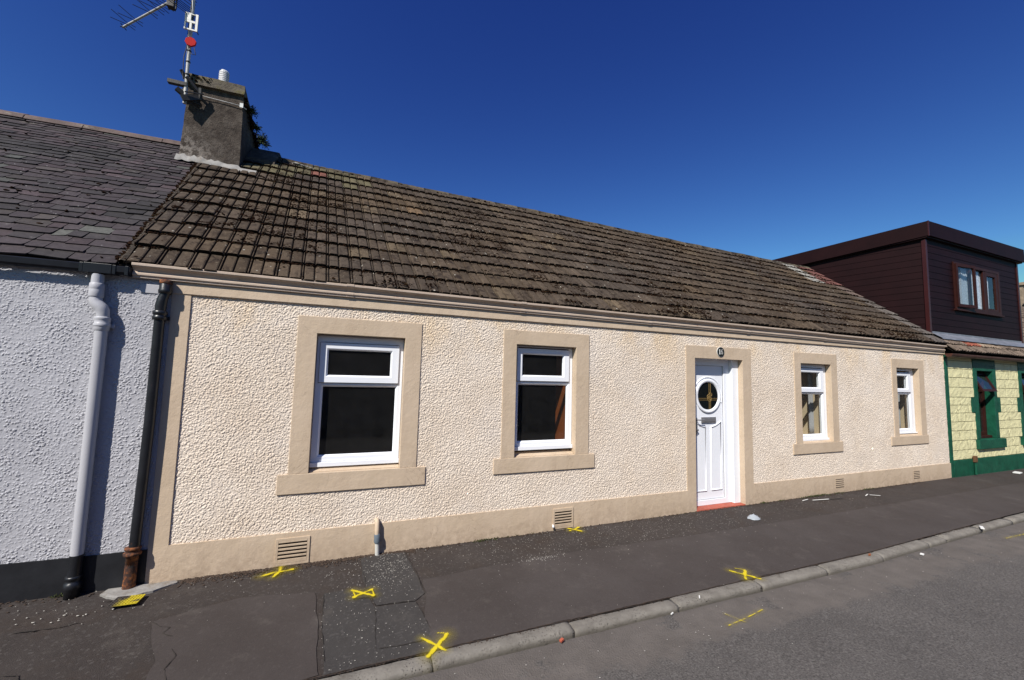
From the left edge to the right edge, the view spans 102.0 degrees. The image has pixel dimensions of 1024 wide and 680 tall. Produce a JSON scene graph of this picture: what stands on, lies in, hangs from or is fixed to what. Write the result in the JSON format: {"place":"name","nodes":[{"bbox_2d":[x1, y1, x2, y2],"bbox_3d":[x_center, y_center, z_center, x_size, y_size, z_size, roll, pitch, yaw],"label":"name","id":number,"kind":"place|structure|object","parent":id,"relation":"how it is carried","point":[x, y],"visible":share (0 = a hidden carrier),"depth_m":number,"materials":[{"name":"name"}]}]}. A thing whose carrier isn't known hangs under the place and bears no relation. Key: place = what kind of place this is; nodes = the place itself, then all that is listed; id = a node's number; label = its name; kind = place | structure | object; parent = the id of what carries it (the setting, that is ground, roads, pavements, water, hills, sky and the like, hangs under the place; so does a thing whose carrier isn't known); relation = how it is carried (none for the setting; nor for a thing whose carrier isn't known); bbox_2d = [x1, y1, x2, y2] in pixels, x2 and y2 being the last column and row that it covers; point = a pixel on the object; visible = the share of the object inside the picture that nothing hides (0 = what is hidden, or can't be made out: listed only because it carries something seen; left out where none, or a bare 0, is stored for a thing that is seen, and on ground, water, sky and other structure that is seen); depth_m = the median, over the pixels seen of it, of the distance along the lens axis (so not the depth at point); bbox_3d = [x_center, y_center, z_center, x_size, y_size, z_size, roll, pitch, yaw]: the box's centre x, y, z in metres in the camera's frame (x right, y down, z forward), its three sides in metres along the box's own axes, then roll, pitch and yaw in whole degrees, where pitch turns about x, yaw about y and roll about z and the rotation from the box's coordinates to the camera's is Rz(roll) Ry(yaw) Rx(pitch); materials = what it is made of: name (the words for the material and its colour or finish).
{"place":"outdoors","nodes":[
{"label":"outdoors","id":0,"kind":"place"},
{"bbox_2d":[0,469,1023,679],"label":"pavement","id":1,"kind":"structure","parent":0,"point":[99,642],"depth_m":3.36,"materials":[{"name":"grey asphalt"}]},
{"bbox_2d":[13,621,82,632],"bbox_3d":[-3.104,1.920,2.761,0.364,0.002,0.027,4,-5,-23],"label":"pavement crack","id":2,"kind":"object","parent":1,"relation":"on","point":[43,628],"visible":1,"depth_m":2.75,"materials":[{"name":"black asphalt"}]},
{"bbox_2d":[0,109,196,602],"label":"cottage","id":3,"kind":"structure","parent":1,"relation":"on","point":[79,203],"depth_m":3.27,"materials":[{"name":"white paint"}]},
{"bbox_2d":[106,594,145,607],"bbox_3d":[-2.853,1.928,3.071,0.183,0.008,0.141,3,-5,-22],"label":"drain grate","id":4,"kind":"object","parent":1,"relation":"on","point":[126,600],"visible":1,"depth_m":3.06,"materials":[{"name":"yellow metal"}]},
{"bbox_2d":[100,580,177,599],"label":"mortar slab","id":5,"kind":"structure","parent":1,"relation":"on","point":[113,593],"depth_m":3.21,"materials":[{"name":"grey concrete"}]},
{"bbox_2d":[146,592,317,679],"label":"pavement patch","id":6,"kind":"object","parent":1,"relation":"on","point":[270,637],"visible":1,"depth_m":2.72,"materials":[{"name":"grey asphalt"}]},
{"bbox_2d":[261,566,293,576],"bbox_3d":[-2.017,1.995,3.552,0.289,0.015,0.368,-1,-5,24],"label":"paint mark","id":7,"kind":"object","parent":1,"relation":"on","point":[280,568],"visible":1,"depth_m":3.56,"materials":[{"name":"yellow paint"}]},
{"bbox_2d":[351,588,374,599],"bbox_3d":[-1.190,2.038,3.308,0.294,0.040,0.270,3,-5,-22],"label":"paint mark","id":8,"kind":"object","parent":1,"relation":"on","point":[363,594],"visible":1,"depth_m":3.29,"materials":[{"name":"paint"}]},
{"bbox_2d":[322,588,436,674],"bbox_3d":[-0.989,2.030,3.015,0.735,0.049,0.903,3,-5,-22],"label":"pavement patch","id":9,"kind":"object","parent":1,"relation":"on","point":[339,642],"visible":1,"depth_m":2.88,"materials":[{"name":"grey asphalt"}]},
{"bbox_2d":[321,594,324,659],"bbox_3d":[-1.338,2.005,2.927,0.021,0.042,0.776,4,-5,-25],"label":"pavement crack","id":10,"kind":"object","parent":9,"relation":"on","point":[321,627],"visible":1,"depth_m":2.87,"materials":[{"name":"black asphalt"}]},
{"bbox_2d":[361,552,424,604],"bbox_3d":[-1.049,2.046,3.587,0.466,0.044,0.832,3,-5,-22],"label":"pavement patch","id":11,"kind":"object","parent":1,"relation":"on","point":[400,586],"visible":1,"depth_m":3.54,"materials":[{"name":"grey asphalt"}]},
{"bbox_2d":[421,632,448,657],"bbox_3d":[-0.500,2.055,2.765,0.324,0.063,0.330,3,-5,-22],"label":"paint mark","id":12,"kind":"object","parent":1,"relation":"on","point":[434,648],"visible":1,"depth_m":2.77,"materials":[{"name":"yellow paint"}]},
{"bbox_2d":[50,488,873,597],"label":"weeds","id":13,"kind":"object","parent":1,"relation":"on","point":[479,540],"visible":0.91,"depth_m":4.51,"materials":[{"name":"green plant"}]},
{"bbox_2d":[115,69,951,589],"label":"cottage","id":14,"kind":"structure","parent":1,"relation":"on","point":[357,365],"depth_m":4.91,"materials":[{"name":"beige paint"}]},
{"bbox_2d":[111,0,246,109],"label":"tv aerial","id":15,"kind":"object","parent":14,"relation":"attached to","point":[198,94],"visible":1,"depth_m":5.30,"materials":[{"name":"metal"}]},
{"bbox_2d":[247,105,260,118],"bbox_3d":[-3.671,-3.237,5.846,0.168,0.142,0.213,0,-5,22],"label":"wild plant","id":16,"kind":"object","parent":14,"relation":"attached to","point":[253,113],"visible":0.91,"depth_m":5.83,"materials":[{"name":"green plant"}]},
{"bbox_2d":[253,122,262,134],"bbox_3d":[-3.791,-3.150,6.155,0.197,0.142,0.186,0,-5,19],"label":"wild plant","id":17,"kind":"object","parent":14,"relation":"attached to","point":[257,127],"visible":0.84,"depth_m":6.14,"materials":[{"name":"green plant"}]},
{"bbox_2d":[257,132,271,149],"bbox_3d":[-3.912,-3.103,6.458,0.284,0.216,0.287,3,-5,-22],"label":"wild plant","id":18,"kind":"object","parent":14,"relation":"attached to","point":[262,140],"visible":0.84,"depth_m":6.44,"materials":[{"name":"green plant"}]},
{"bbox_2d":[309,334,403,467],"bbox_3d":[-1.597,0.607,4.306,0.877,1.270,0.502,3,-5,-22],"label":"window","id":19,"kind":"structure","parent":14,"relation":"in","point":[326,343],"depth_m":4.08,"materials":[{"name":"white plastic"}]},
{"bbox_2d":[514,345,571,450],"bbox_3d":[0.283,0.686,5.068,0.836,1.210,0.502,3,-5,-22],"label":"window","id":20,"kind":"structure","parent":14,"relation":"in","point":[562,380],"depth_m":4.94,"materials":[{"name":"white plastic"}]},
{"bbox_2d":[695,358,740,505],"bbox_3d":[2.844,1.288,5.889,0.906,2.026,0.156,3,-5,-22],"label":"door","id":21,"kind":"structure","parent":14,"relation":"in","point":[716,380],"depth_m":5.92,"materials":[{"name":"white plastic"}]},
{"bbox_2d":[807,373,813,433],"bbox_3d":[5.026,1.011,6.973,0.082,1.140,0.041,3,-5,-22],"label":"blind","id":22,"kind":"object","parent":14,"relation":"attached to","point":[810,409],"visible":0.73,"depth_m":6.95,"materials":[{"name":"beige fabric"}]},
{"bbox_2d":[801,364,829,440],"bbox_3d":[4.728,1.010,6.860,0.801,1.230,0.502,3,-5,-22],"label":"window","id":23,"kind":"structure","parent":14,"relation":"in","point":[818,389],"depth_m":6.78,"materials":[{"name":"white plastic"}]},
{"bbox_2d":[897,371,900,427],"bbox_3d":[7.285,1.146,7.886,0.282,1.140,0.037,3,-5,-22],"label":"blind","id":24,"kind":"object","parent":14,"relation":"attached to","point":[898,401],"visible":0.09,"depth_m":7.91,"materials":[{"name":"beige fabric"}]},
{"bbox_2d":[896,368,917,433],"bbox_3d":[7.112,1.131,7.825,0.770,1.202,0.502,3,-5,-22],"label":"window","id":25,"kind":"structure","parent":14,"relation":"in","point":[905,390],"depth_m":7.72,"materials":[{"name":"white plastic"}]},
{"bbox_2d":[423,482,1023,648],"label":"pavement patch","id":26,"kind":"object","parent":1,"relation":"on","point":[469,605],"visible":1,"depth_m":4.00,"materials":[{"name":"grey asphalt"}]},
{"bbox_2d":[729,568,760,578],"bbox_3d":[2.177,2.194,3.875,0.294,0.021,0.324,3,-5,-22],"label":"paint mark","id":27,"kind":"object","parent":1,"relation":"on","point":[744,572],"visible":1,"depth_m":3.89,"materials":[{"name":"yellow paint"}]},
{"bbox_2d":[747,513,759,519],"bbox_3d":[3.100,2.257,5.318,0.178,0.064,0.134,3,-5,-22],"label":"plastic bag","id":28,"kind":"object","parent":1,"relation":"on","point":[753,517],"visible":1,"depth_m":5.29,"materials":[{"name":"white plastic"}]},
{"bbox_2d":[774,220,1023,477],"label":"cottage","id":29,"kind":"structure","parent":1,"relation":"on","point":[910,273],"depth_m":8.82,"materials":[{"name":"yellow paint"}]},
{"bbox_2d":[958,267,968,304],"bbox_3d":[9.882,-1.127,9.067,0.322,1.000,0.029,3,-5,-22],"label":"net curtain","id":30,"kind":"object","parent":29,"relation":"hanging from","point":[963,284],"visible":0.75,"depth_m":9.06,"materials":[{"name":"white fabric"}]},
{"bbox_2d":[967,269,982,308],"bbox_3d":[10.320,-1.101,9.234,0.542,1.000,0.035,3,-5,-22],"label":"net curtain","id":31,"kind":"object","parent":29,"relation":"hanging from","point":[979,291],"visible":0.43,"depth_m":9.28,"materials":[{"name":"white fabric"}]},
{"bbox_2d":[977,371,997,437],"bbox_3d":[9.817,1.345,8.642,0.653,1.385,0.266,3,-5,-22],"label":"window","id":32,"kind":"structure","parent":29,"relation":"in","point":[981,390],"depth_m":8.80,"materials":[{"name":"brown glass"}]},
{"bbox_2d":[1021,374,1023,401],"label":"window","id":33,"kind":"structure","parent":29,"relation":"in","point":[1022,375],"depth_m":9.61,"materials":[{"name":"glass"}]},
{"bbox_2d":[0,0,1023,281],"label":"sky","id":34,"kind":"structure","parent":0,"point":[766,129],"materials":[{"name":"blue"}]},
{"bbox_2d":[313,512,1023,679],"bbox_3d":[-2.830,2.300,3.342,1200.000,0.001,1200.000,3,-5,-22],"label":"ground","id":35,"kind":"structure","parent":0,"point":[597,615],"depth_m":3.55,"materials":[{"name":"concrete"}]},
{"bbox_2d":[965,282,1023,358],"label":"cottage","id":36,"kind":"structure","parent":35,"relation":"on","point":[1021,286],"depth_m":17.25,"materials":[{"name":"concrete"}]},
{"bbox_2d":[405,522,1023,679],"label":"road","id":37,"kind":"structure","parent":0,"point":[966,622],"depth_m":3.07,"materials":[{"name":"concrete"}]},
{"bbox_2d":[14,492,1008,677],"bbox_3d":[1.727,2.181,3.949,11.102,0.136,2.318,3,-5,-22],"label":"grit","id":38,"kind":"object","parent":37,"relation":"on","point":[465,562],"visible":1,"depth_m":3.68,"materials":[{"name":"grey gravel"}]},
{"bbox_2d":[430,540,946,671],"bbox_3d":[12.767,2.928,8.226,39.403,0.128,0.230,3,-5,-23],"label":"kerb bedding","id":39,"kind":"object","parent":37,"relation":"on","point":[574,631],"visible":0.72,"depth_m":3.00,"materials":[{"name":"grey concrete"}]},
{"bbox_2d":[319,513,1023,679],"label":"kerb","id":40,"kind":"structure","parent":39,"relation":"on","point":[462,655],"depth_m":3.21,"materials":[{"name":"concrete"}]},
{"bbox_2d":[305,518,997,679],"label":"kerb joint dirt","id":41,"kind":"structure","parent":40,"relation":"on","point":[618,608],"depth_m":3.21,"materials":[{"name":"black soil"}]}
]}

